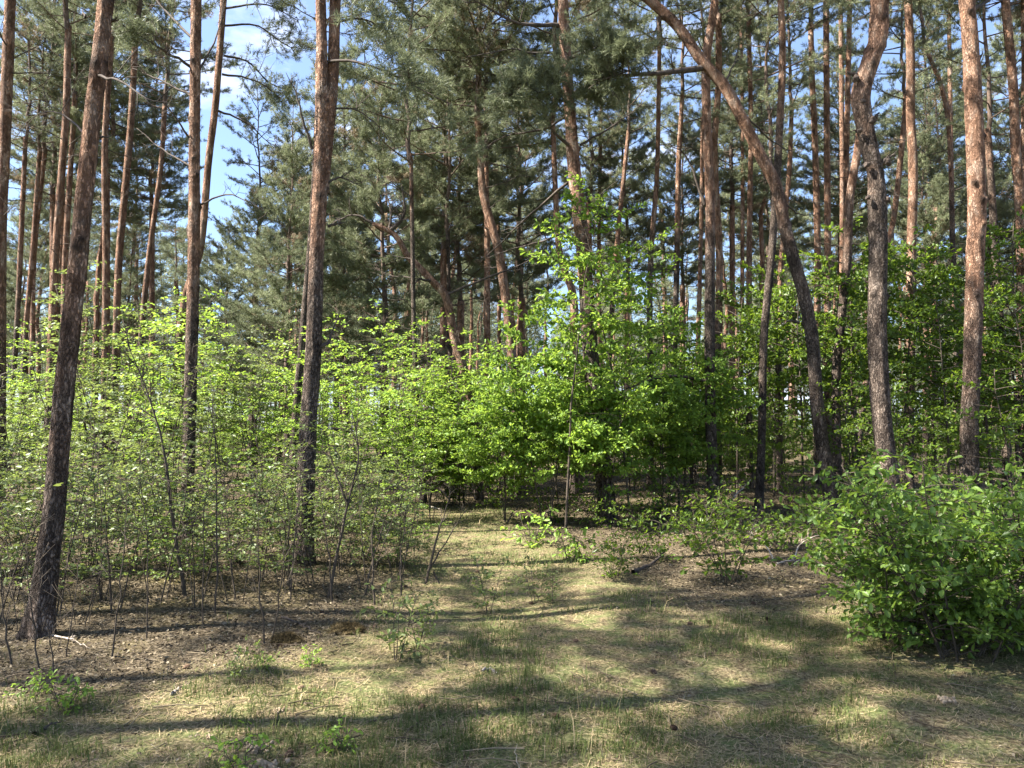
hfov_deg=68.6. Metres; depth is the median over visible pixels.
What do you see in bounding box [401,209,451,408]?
pine tree
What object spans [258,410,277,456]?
shrub
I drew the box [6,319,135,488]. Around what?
sapling
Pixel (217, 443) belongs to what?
shrub
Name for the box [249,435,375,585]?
sapling
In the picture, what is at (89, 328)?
pine tree
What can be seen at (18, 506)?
sapling
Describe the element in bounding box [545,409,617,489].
oak shrub
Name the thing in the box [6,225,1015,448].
woods
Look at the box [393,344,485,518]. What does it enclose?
sapling
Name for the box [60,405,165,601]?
sapling
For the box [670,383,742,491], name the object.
oak shrub
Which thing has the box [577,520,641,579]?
shrub
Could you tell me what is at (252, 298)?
young pine
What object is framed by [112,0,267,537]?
straight pine
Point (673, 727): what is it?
pine cone
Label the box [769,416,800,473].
shrub
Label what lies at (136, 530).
sapling
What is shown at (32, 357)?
shrub
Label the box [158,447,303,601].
sapling
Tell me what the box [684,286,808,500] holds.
oak sapling
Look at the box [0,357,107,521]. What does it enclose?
sapling
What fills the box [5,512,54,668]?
bare sapling
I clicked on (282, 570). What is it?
bare sapling
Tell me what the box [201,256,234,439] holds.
pine tree
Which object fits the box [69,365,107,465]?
shrub
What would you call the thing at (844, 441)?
oak shrub
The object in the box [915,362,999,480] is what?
shrub
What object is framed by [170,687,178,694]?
fallen stick
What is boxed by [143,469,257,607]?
sapling
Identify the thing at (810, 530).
shrub
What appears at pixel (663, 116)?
pine tree
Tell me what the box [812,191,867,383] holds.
pine tree
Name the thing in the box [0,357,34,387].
bare sapling
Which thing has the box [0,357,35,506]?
sapling
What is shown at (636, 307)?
sapling
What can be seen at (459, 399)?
shrub
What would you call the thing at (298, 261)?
pine tree
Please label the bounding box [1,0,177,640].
leaning pine
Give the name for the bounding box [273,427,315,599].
bare sapling
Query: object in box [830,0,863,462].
pine tree
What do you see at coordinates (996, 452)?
oak shrub
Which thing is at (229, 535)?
bare sapling
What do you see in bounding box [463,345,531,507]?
sapling
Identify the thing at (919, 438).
shrub
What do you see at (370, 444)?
sapling
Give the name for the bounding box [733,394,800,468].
shrub
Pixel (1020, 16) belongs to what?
pine tree
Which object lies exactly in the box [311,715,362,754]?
seedling
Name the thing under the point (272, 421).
shrub
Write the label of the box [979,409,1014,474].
shrub
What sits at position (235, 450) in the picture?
shrub
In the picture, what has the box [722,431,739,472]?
shrub
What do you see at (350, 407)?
shrub
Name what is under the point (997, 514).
bush
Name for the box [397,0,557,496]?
pine tree
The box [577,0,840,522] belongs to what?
arched pine
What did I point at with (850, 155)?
pine tree
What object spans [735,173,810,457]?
pine tree
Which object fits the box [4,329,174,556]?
sapling
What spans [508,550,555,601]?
seedling
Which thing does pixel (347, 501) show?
bare sapling
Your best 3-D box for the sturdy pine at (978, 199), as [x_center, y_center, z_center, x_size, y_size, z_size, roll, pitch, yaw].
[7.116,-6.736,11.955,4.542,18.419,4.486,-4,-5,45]
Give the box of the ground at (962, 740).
[0,432,1023,767]
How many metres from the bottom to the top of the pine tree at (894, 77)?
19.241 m
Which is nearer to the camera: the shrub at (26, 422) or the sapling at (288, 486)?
the sapling at (288, 486)
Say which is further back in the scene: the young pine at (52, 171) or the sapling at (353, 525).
the young pine at (52, 171)
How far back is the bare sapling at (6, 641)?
5.23 m
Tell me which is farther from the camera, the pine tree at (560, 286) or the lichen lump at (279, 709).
the pine tree at (560, 286)
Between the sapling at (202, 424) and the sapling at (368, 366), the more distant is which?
the sapling at (368, 366)
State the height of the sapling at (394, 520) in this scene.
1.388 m
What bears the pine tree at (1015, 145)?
on the ground at (962, 740)
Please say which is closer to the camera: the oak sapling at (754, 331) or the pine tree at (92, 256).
the oak sapling at (754, 331)
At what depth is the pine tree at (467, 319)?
57.35 m
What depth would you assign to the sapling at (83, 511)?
8.40 m
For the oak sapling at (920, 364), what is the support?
on the ground at (962, 740)
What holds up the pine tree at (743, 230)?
on the ground at (962, 740)
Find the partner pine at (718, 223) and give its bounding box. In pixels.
[661,0,750,489]
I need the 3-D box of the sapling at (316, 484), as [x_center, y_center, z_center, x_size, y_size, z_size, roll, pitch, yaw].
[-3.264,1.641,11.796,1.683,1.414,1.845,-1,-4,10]
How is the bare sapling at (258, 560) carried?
on the ground at (962, 740)
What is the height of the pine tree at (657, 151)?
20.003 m
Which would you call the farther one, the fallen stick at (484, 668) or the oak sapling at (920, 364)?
the oak sapling at (920, 364)
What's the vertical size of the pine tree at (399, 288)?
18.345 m
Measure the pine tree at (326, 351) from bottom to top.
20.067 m
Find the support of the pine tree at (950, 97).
on the ground at (962, 740)
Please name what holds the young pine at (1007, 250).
on the ground at (962, 740)
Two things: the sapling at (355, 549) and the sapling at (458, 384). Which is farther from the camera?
the sapling at (458, 384)
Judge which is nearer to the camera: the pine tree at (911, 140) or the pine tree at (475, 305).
the pine tree at (911, 140)
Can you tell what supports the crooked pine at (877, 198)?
on the ground at (962, 740)
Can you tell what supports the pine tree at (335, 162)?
on the ground at (962, 740)
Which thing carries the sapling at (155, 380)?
on the ground at (962, 740)
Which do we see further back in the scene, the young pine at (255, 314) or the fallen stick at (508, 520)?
the young pine at (255, 314)
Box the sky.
[0,0,1020,431]
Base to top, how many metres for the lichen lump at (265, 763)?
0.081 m
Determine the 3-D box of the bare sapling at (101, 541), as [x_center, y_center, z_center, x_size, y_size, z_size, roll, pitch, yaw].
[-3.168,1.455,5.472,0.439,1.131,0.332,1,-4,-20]
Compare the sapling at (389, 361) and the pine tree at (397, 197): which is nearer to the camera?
the sapling at (389, 361)
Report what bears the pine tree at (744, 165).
on the ground at (962, 740)
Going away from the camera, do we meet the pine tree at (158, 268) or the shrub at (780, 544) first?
the shrub at (780, 544)
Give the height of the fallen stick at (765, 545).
0.419 m
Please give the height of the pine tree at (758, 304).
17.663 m
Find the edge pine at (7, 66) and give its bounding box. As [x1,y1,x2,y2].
[0,0,88,513]
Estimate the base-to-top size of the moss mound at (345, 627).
0.202 m
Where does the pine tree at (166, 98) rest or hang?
on the ground at (962, 740)
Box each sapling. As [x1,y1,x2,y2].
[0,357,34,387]
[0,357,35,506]
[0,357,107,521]
[0,373,53,560]
[0,402,109,601]
[0,438,140,616]
[0,440,111,619]
[0,453,45,531]
[0,473,94,574]
[0,484,90,629]
[0,532,33,666]
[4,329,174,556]
[4,469,150,571]
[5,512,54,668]
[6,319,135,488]
[6,361,56,501]
[10,297,145,497]
[20,284,181,520]
[20,572,76,671]
[30,504,137,624]
[40,260,207,500]
[44,506,108,656]
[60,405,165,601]
[64,460,184,611]
[67,366,215,574]
[67,438,171,533]
[78,286,254,523]
[85,438,232,602]
[89,438,206,536]
[91,341,228,550]
[92,463,236,568]
[99,476,139,659]
[100,295,228,502]
[115,317,186,597]
[119,439,223,590]
[128,327,260,502]
[130,448,172,638]
[139,490,270,580]
[142,441,270,537]
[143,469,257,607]
[148,310,262,502]
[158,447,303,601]
[163,312,298,521]
[170,463,294,565]
[174,323,327,522]
[186,408,226,623]
[202,379,226,614]
[217,472,245,598]
[218,411,328,581]
[222,324,301,501]
[223,373,329,542]
[235,451,339,586]
[235,468,290,642]
[241,443,363,527]
[243,438,337,590]
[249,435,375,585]
[252,319,355,469]
[262,469,374,562]
[266,326,403,515]
[272,508,305,636]
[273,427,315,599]
[281,316,421,489]
[285,433,400,527]
[290,407,403,573]
[315,457,434,588]
[315,471,414,560]
[316,321,443,512]
[316,372,410,536]
[317,478,337,602]
[320,410,377,597]
[321,293,460,504]
[338,444,444,527]
[341,298,491,503]
[344,457,449,577]
[348,496,443,568]
[359,328,461,520]
[361,471,415,594]
[365,474,388,604]
[377,418,450,553]
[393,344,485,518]
[397,497,418,595]
[424,483,472,583]
[429,330,525,503]
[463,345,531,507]
[518,188,679,525]
[522,171,658,530]
[603,311,718,493]
[604,223,715,510]
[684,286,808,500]
[694,260,847,495]
[725,272,867,498]
[753,281,867,484]
[766,213,962,491]
[820,223,1011,492]
[821,251,1018,507]
[849,285,1023,489]
[862,237,1023,511]
[913,276,1023,447]
[931,204,1023,491]
[955,242,1023,405]
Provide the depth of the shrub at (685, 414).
13.50 m
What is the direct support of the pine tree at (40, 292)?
on the ground at (962, 740)
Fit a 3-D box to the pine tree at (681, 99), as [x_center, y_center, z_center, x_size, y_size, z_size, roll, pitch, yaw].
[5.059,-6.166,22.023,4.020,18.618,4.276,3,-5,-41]
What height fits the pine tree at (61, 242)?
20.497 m
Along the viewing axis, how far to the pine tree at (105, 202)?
22.40 m
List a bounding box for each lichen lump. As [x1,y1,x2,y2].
[246,740,273,753]
[248,757,289,767]
[273,707,284,712]
[937,695,956,704]
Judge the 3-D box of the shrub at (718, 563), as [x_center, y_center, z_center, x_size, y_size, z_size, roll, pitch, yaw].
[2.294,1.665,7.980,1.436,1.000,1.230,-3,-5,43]
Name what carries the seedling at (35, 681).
on the ground at (962, 740)
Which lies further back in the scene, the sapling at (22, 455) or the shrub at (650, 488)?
the shrub at (650, 488)
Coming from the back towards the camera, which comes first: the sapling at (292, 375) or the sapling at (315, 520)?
the sapling at (292, 375)
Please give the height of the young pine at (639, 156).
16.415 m
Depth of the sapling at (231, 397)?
12.70 m
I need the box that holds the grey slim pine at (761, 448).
[732,0,794,508]
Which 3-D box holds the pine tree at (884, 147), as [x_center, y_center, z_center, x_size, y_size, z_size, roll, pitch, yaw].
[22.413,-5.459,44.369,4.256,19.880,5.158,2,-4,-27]
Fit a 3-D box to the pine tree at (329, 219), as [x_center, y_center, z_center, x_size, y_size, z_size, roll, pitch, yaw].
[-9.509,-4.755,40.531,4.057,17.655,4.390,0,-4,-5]
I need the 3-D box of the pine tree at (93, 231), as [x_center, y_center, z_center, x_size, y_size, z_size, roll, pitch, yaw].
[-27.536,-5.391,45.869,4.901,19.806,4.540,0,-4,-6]
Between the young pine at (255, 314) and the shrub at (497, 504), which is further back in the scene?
the young pine at (255, 314)
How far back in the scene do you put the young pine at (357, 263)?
19.94 m
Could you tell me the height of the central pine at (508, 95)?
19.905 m
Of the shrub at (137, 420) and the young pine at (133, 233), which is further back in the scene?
the young pine at (133, 233)
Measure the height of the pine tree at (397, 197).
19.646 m
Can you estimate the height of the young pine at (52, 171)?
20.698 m
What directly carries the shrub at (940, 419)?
on the ground at (962, 740)
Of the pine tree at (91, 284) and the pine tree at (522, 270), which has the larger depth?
the pine tree at (91, 284)
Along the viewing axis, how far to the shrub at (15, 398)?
25.38 m
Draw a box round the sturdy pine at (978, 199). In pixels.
[958,0,989,520]
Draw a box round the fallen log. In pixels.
[631,549,668,572]
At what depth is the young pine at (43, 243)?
33.08 m
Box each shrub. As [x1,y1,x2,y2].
[6,362,27,453]
[6,385,33,455]
[6,387,24,461]
[8,355,82,474]
[25,411,82,455]
[36,358,123,454]
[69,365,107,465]
[97,366,168,470]
[118,363,170,448]
[123,390,156,470]
[196,409,235,475]
[197,355,248,456]
[197,394,247,468]
[199,365,274,442]
[199,397,231,469]
[208,404,247,466]
[214,389,270,462]
[217,400,265,476]
[217,401,276,480]
[240,367,294,461]
[258,402,278,443]
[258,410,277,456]
[317,351,372,445]
[317,391,339,451]
[322,380,379,453]
[349,392,379,454]
[351,365,413,456]
[360,400,413,472]
[369,394,465,507]
[388,365,427,432]
[403,351,501,500]
[418,425,490,505]
[425,470,483,504]
[444,368,565,521]
[449,339,632,526]
[465,471,527,509]
[472,299,669,510]
[491,374,562,486]
[515,342,677,526]
[522,477,594,522]
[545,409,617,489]
[563,487,618,527]
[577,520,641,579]
[601,492,665,533]
[607,371,665,490]
[611,507,689,562]
[612,348,656,463]
[613,356,734,515]
[617,334,768,508]
[625,466,701,519]
[631,385,683,485]
[659,493,737,543]
[661,490,801,582]
[666,465,756,525]
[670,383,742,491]
[705,499,772,544]
[706,383,772,490]
[722,397,743,470]
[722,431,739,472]
[723,401,768,470]
[723,405,783,475]
[724,385,817,504]
[724,410,787,472]
[732,388,794,477]
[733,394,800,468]
[741,498,810,551]
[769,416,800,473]
[782,480,822,514]
[784,370,931,519]
[784,385,867,468]
[784,417,808,462]
[784,489,856,535]
[785,412,812,459]
[796,363,899,475]
[799,419,812,469]
[834,374,970,507]
[841,408,892,475]
[871,388,940,464]
[891,400,903,450]
[899,408,932,456]
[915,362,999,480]
[915,392,983,471]
[916,348,1023,488]
[917,373,999,460]
[917,411,959,470]
[932,365,1023,530]
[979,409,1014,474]
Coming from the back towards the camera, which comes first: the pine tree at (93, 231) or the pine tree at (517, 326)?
the pine tree at (93, 231)
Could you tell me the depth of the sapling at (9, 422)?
15.33 m
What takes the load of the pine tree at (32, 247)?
on the ground at (962, 740)
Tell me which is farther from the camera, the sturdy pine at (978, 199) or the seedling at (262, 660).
the sturdy pine at (978, 199)
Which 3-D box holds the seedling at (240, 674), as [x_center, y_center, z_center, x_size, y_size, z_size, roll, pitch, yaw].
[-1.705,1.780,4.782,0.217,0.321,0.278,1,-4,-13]
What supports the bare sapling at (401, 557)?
on the ground at (962, 740)
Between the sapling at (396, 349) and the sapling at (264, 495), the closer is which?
the sapling at (264, 495)
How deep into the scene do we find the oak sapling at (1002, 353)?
12.83 m
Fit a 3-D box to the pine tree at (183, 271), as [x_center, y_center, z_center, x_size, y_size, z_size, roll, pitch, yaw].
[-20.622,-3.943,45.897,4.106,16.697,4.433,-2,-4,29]
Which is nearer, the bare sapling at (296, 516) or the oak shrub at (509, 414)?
the bare sapling at (296, 516)
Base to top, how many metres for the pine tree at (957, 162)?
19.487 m
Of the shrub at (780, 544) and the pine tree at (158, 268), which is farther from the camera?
the pine tree at (158, 268)
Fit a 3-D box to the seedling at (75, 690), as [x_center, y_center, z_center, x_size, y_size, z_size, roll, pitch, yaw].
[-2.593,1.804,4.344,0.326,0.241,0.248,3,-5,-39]
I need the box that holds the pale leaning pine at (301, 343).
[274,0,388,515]
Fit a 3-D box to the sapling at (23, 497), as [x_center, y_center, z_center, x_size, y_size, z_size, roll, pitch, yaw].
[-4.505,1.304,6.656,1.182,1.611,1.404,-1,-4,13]
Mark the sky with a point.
(238, 36)
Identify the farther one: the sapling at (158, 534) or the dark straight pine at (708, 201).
the dark straight pine at (708, 201)
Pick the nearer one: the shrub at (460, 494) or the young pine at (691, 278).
the shrub at (460, 494)
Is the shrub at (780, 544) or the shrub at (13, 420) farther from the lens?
the shrub at (13, 420)
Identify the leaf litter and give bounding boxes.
[0,467,1023,767]
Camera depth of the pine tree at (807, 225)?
57.68 m
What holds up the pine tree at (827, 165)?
on the ground at (962, 740)
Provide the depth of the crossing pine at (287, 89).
16.99 m
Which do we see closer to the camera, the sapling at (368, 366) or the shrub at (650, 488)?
the shrub at (650, 488)
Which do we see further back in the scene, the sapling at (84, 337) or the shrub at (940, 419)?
the shrub at (940, 419)
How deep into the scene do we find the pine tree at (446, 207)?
20.20 m
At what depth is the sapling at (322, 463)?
8.47 m
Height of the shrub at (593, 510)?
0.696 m
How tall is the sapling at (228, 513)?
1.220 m
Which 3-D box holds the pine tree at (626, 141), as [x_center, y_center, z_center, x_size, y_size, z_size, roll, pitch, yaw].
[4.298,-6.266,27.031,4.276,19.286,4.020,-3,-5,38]
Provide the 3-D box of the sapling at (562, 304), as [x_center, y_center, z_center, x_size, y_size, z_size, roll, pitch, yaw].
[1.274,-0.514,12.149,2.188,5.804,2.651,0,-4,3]
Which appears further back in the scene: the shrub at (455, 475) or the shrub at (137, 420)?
the shrub at (137, 420)
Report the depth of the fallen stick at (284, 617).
6.26 m
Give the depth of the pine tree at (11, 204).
42.81 m
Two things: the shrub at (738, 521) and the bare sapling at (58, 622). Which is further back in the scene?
the shrub at (738, 521)
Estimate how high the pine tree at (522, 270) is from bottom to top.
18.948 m
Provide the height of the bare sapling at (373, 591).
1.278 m
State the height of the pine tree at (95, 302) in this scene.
19.780 m
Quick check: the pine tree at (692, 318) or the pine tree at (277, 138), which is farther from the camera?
the pine tree at (692, 318)
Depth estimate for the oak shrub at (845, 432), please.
13.13 m
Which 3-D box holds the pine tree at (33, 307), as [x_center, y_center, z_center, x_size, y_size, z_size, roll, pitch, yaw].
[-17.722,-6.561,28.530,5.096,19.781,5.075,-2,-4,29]
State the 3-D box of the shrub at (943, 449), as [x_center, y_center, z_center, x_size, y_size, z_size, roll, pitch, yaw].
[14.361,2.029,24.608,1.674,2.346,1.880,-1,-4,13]
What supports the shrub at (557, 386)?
on the ground at (962, 740)
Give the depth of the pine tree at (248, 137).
27.17 m
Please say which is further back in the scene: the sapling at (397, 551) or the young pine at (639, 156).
the young pine at (639, 156)
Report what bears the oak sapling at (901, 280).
on the ground at (962, 740)
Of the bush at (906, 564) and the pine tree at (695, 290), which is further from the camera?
the pine tree at (695, 290)
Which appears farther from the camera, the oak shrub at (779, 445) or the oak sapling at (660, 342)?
the oak sapling at (660, 342)
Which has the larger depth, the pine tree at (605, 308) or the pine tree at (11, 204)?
the pine tree at (605, 308)
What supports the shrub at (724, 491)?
on the ground at (962, 740)
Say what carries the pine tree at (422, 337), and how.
on the ground at (962, 740)
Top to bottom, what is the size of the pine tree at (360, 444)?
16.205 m
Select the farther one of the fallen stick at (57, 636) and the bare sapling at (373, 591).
the bare sapling at (373, 591)
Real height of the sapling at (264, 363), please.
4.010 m
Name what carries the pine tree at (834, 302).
on the ground at (962, 740)
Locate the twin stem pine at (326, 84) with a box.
[286,0,458,565]
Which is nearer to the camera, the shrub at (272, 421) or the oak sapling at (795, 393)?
the oak sapling at (795, 393)
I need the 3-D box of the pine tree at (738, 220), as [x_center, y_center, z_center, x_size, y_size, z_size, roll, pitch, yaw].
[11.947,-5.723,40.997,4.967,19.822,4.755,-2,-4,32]
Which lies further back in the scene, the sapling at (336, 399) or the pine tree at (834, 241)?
the pine tree at (834, 241)
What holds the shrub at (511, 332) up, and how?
on the ground at (962, 740)
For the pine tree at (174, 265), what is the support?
on the ground at (962, 740)
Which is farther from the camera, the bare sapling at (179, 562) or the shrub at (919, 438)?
the shrub at (919, 438)
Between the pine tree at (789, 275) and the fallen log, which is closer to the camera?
the fallen log
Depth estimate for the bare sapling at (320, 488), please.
7.13 m
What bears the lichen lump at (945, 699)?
on the ground at (962, 740)
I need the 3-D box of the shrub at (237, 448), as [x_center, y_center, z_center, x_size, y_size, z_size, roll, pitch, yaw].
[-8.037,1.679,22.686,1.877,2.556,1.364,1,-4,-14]
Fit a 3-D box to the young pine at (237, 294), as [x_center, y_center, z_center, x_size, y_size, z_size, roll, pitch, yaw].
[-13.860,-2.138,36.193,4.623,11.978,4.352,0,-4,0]
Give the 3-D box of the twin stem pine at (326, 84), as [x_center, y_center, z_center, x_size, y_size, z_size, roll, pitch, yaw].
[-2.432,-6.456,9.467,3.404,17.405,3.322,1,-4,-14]
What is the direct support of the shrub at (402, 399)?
on the ground at (962, 740)
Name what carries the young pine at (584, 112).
on the ground at (962, 740)
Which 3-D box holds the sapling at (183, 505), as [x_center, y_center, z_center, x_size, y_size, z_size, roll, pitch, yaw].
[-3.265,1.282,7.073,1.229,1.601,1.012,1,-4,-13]
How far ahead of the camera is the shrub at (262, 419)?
41.50 m
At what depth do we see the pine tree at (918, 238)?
46.70 m
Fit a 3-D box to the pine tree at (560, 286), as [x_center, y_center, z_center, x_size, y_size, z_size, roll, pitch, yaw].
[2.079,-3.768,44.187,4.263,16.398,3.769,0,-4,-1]
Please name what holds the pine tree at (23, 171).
on the ground at (962, 740)
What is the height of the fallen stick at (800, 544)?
0.354 m
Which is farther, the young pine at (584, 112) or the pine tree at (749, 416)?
the young pine at (584, 112)
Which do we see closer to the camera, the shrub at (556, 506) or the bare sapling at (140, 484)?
the bare sapling at (140, 484)
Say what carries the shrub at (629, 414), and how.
on the ground at (962, 740)
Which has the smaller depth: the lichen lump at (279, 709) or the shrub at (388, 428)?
the lichen lump at (279, 709)
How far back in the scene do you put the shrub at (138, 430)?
23.25 m
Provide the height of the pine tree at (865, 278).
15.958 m
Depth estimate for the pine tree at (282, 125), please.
39.05 m
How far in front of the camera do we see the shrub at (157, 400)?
43.21 m
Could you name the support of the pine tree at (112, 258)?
on the ground at (962, 740)
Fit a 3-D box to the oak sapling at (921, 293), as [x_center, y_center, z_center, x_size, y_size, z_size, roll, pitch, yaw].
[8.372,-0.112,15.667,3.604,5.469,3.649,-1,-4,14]
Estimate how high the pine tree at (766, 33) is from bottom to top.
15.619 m
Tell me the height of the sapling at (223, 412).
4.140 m
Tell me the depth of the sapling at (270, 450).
10.29 m
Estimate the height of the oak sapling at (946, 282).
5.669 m
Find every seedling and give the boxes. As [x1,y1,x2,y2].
[2,667,56,700]
[32,674,96,715]
[204,720,279,767]
[225,634,262,685]
[248,651,279,669]
[299,644,323,667]
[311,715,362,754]
[361,576,435,662]
[395,590,444,645]
[460,555,518,612]
[500,505,558,548]
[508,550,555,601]
[536,569,566,603]
[550,527,595,563]
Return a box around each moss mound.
[269,630,305,645]
[329,619,366,635]
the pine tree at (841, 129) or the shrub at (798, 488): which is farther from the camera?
the pine tree at (841, 129)
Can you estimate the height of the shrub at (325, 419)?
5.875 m
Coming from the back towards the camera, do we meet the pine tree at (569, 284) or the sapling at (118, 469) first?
the pine tree at (569, 284)
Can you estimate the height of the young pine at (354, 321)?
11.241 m
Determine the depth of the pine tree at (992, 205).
18.35 m
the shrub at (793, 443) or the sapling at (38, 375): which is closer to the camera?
the sapling at (38, 375)
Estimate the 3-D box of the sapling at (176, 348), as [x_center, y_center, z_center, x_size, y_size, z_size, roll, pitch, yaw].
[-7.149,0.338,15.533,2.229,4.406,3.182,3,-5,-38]
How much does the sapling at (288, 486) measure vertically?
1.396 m
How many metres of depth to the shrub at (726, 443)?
30.39 m
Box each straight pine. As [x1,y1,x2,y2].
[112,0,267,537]
[598,0,720,513]
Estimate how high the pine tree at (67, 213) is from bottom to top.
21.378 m
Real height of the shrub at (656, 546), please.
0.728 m
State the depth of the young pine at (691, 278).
32.23 m
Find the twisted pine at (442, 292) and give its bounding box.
[326,176,542,500]
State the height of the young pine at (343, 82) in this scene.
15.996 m
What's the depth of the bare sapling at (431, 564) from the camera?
8.11 m
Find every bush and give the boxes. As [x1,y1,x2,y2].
[770,488,1023,652]
[772,444,1023,662]
[897,455,1023,632]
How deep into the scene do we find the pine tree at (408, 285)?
41.10 m
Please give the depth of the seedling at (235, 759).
3.56 m
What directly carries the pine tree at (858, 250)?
on the ground at (962, 740)
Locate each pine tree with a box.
[0,0,90,469]
[0,0,91,470]
[0,0,121,461]
[1,0,152,326]
[6,204,48,447]
[7,140,101,460]
[7,148,30,272]
[7,148,98,458]
[11,22,124,351]
[17,0,124,485]
[24,147,116,264]
[32,31,166,465]
[33,0,189,483]
[49,191,113,449]
[69,189,118,452]
[75,266,100,449]
[82,0,245,472]
[84,191,127,353]
[90,106,188,418]
[101,211,167,443]
[107,0,219,480]
[138,187,213,453]
[159,221,213,449]
[183,245,228,450]
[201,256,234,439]
[206,77,311,470]
[243,91,337,368]
[247,113,330,472]
[277,210,328,387]
[279,205,332,385]
[280,56,384,468]
[297,138,356,397]
[298,152,341,450]
[305,0,493,502]
[340,74,433,458]
[348,241,389,445]
[349,245,398,449]
[375,103,455,417]
[378,0,504,490]
[385,228,433,335]
[388,233,439,417]
[389,0,576,491]
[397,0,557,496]
[401,195,453,398]
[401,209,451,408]
[428,93,505,394]
[431,243,473,385]
[439,182,506,407]
[451,18,561,462]
[456,0,657,495]
[456,236,514,377]
[462,257,502,384]
[469,112,553,375]
[490,123,564,344]
[509,213,552,345]
[524,187,573,454]
[560,135,637,363]
[561,183,622,292]
[569,0,641,365]
[571,0,689,424]
[589,0,710,491]
[594,255,631,434]
[601,220,655,343]
[609,85,694,465]
[628,0,760,484]
[637,0,778,486]
[658,208,704,329]
[685,100,756,457]
[687,195,757,455]
[689,105,758,457]
[696,0,864,494]
[718,0,823,471]
[720,0,775,488]
[722,0,851,384]
[733,12,757,471]
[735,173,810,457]
[737,147,810,452]
[753,191,807,454]
[756,0,857,483]
[777,212,813,450]
[785,0,865,446]
[794,109,891,465]
[794,113,885,293]
[797,214,836,312]
[799,182,862,370]
[803,150,867,454]
[804,0,890,476]
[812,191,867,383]
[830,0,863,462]
[830,0,962,457]
[833,173,894,456]
[845,0,940,488]
[854,0,966,367]
[854,128,941,342]
[882,90,966,375]
[884,80,997,468]
[887,45,986,362]
[887,200,918,444]
[892,156,962,456]
[899,2,998,477]
[905,0,1023,494]
[934,0,1023,497]
[938,200,1003,301]
[939,0,1023,489]
[941,73,1020,460]
[949,224,1008,445]
[986,127,1015,275]
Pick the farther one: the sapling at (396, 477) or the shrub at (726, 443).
the shrub at (726, 443)
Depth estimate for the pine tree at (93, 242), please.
51.52 m
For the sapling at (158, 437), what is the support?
on the ground at (962, 740)
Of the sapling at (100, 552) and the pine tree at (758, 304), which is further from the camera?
the pine tree at (758, 304)
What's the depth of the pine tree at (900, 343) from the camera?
55.50 m
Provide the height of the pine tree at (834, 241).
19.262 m
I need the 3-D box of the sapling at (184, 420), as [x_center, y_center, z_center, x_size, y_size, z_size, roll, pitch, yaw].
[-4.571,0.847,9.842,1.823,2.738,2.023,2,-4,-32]
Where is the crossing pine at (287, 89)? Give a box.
[162,0,327,498]
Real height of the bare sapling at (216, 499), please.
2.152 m
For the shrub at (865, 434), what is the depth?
26.17 m
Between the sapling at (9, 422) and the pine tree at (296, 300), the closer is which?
the sapling at (9, 422)
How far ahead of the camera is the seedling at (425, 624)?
5.69 m
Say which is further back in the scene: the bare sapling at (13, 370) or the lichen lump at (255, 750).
the bare sapling at (13, 370)
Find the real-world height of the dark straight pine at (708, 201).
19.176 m
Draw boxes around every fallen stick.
[31,719,61,736]
[51,634,86,646]
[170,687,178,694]
[281,616,322,635]
[481,667,496,672]
[506,501,521,523]
[719,480,749,514]
[748,527,772,558]
[776,557,809,564]
[794,535,818,557]
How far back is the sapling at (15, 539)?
8.20 m
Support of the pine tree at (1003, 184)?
on the ground at (962, 740)
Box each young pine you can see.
[0,0,121,267]
[6,191,89,460]
[34,0,186,448]
[84,204,173,463]
[98,24,209,466]
[198,217,266,461]
[202,185,300,484]
[208,137,367,491]
[280,38,393,473]
[289,159,400,475]
[297,66,467,489]
[347,0,540,481]
[377,43,527,475]
[451,44,591,476]
[521,0,652,472]
[567,82,688,461]
[634,111,726,469]
[667,0,793,470]
[720,90,823,466]
[782,24,907,302]
[874,3,965,465]
[884,127,966,470]
[939,156,1015,468]
[958,9,1020,464]
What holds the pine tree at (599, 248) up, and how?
on the ground at (962, 740)
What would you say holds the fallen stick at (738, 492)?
on the ground at (962, 740)
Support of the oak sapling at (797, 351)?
on the ground at (962, 740)
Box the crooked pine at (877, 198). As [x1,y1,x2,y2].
[846,0,905,545]
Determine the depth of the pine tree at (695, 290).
50.11 m
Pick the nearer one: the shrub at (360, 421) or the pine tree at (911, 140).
the pine tree at (911, 140)
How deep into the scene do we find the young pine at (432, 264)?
23.89 m
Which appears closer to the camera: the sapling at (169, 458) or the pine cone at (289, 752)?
the pine cone at (289, 752)
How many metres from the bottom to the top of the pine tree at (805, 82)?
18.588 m
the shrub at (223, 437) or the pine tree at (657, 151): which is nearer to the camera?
the pine tree at (657, 151)
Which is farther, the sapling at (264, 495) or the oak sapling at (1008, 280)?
the oak sapling at (1008, 280)
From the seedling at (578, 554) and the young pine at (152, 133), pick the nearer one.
the seedling at (578, 554)
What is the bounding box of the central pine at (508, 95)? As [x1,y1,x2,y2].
[462,0,665,523]
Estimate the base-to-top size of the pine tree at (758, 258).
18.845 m
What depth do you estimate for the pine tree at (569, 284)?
19.21 m
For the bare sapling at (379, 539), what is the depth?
7.53 m
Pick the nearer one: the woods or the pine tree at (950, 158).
the pine tree at (950, 158)
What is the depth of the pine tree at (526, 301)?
56.72 m
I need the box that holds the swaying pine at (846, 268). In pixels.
[813,0,917,497]
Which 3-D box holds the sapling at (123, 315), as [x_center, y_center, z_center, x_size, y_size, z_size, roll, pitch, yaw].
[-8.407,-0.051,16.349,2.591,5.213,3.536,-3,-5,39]
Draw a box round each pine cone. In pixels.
[284,749,293,756]
[670,725,677,729]
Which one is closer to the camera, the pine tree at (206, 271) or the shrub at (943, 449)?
the shrub at (943, 449)
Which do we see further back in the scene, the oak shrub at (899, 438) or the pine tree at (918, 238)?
the pine tree at (918, 238)

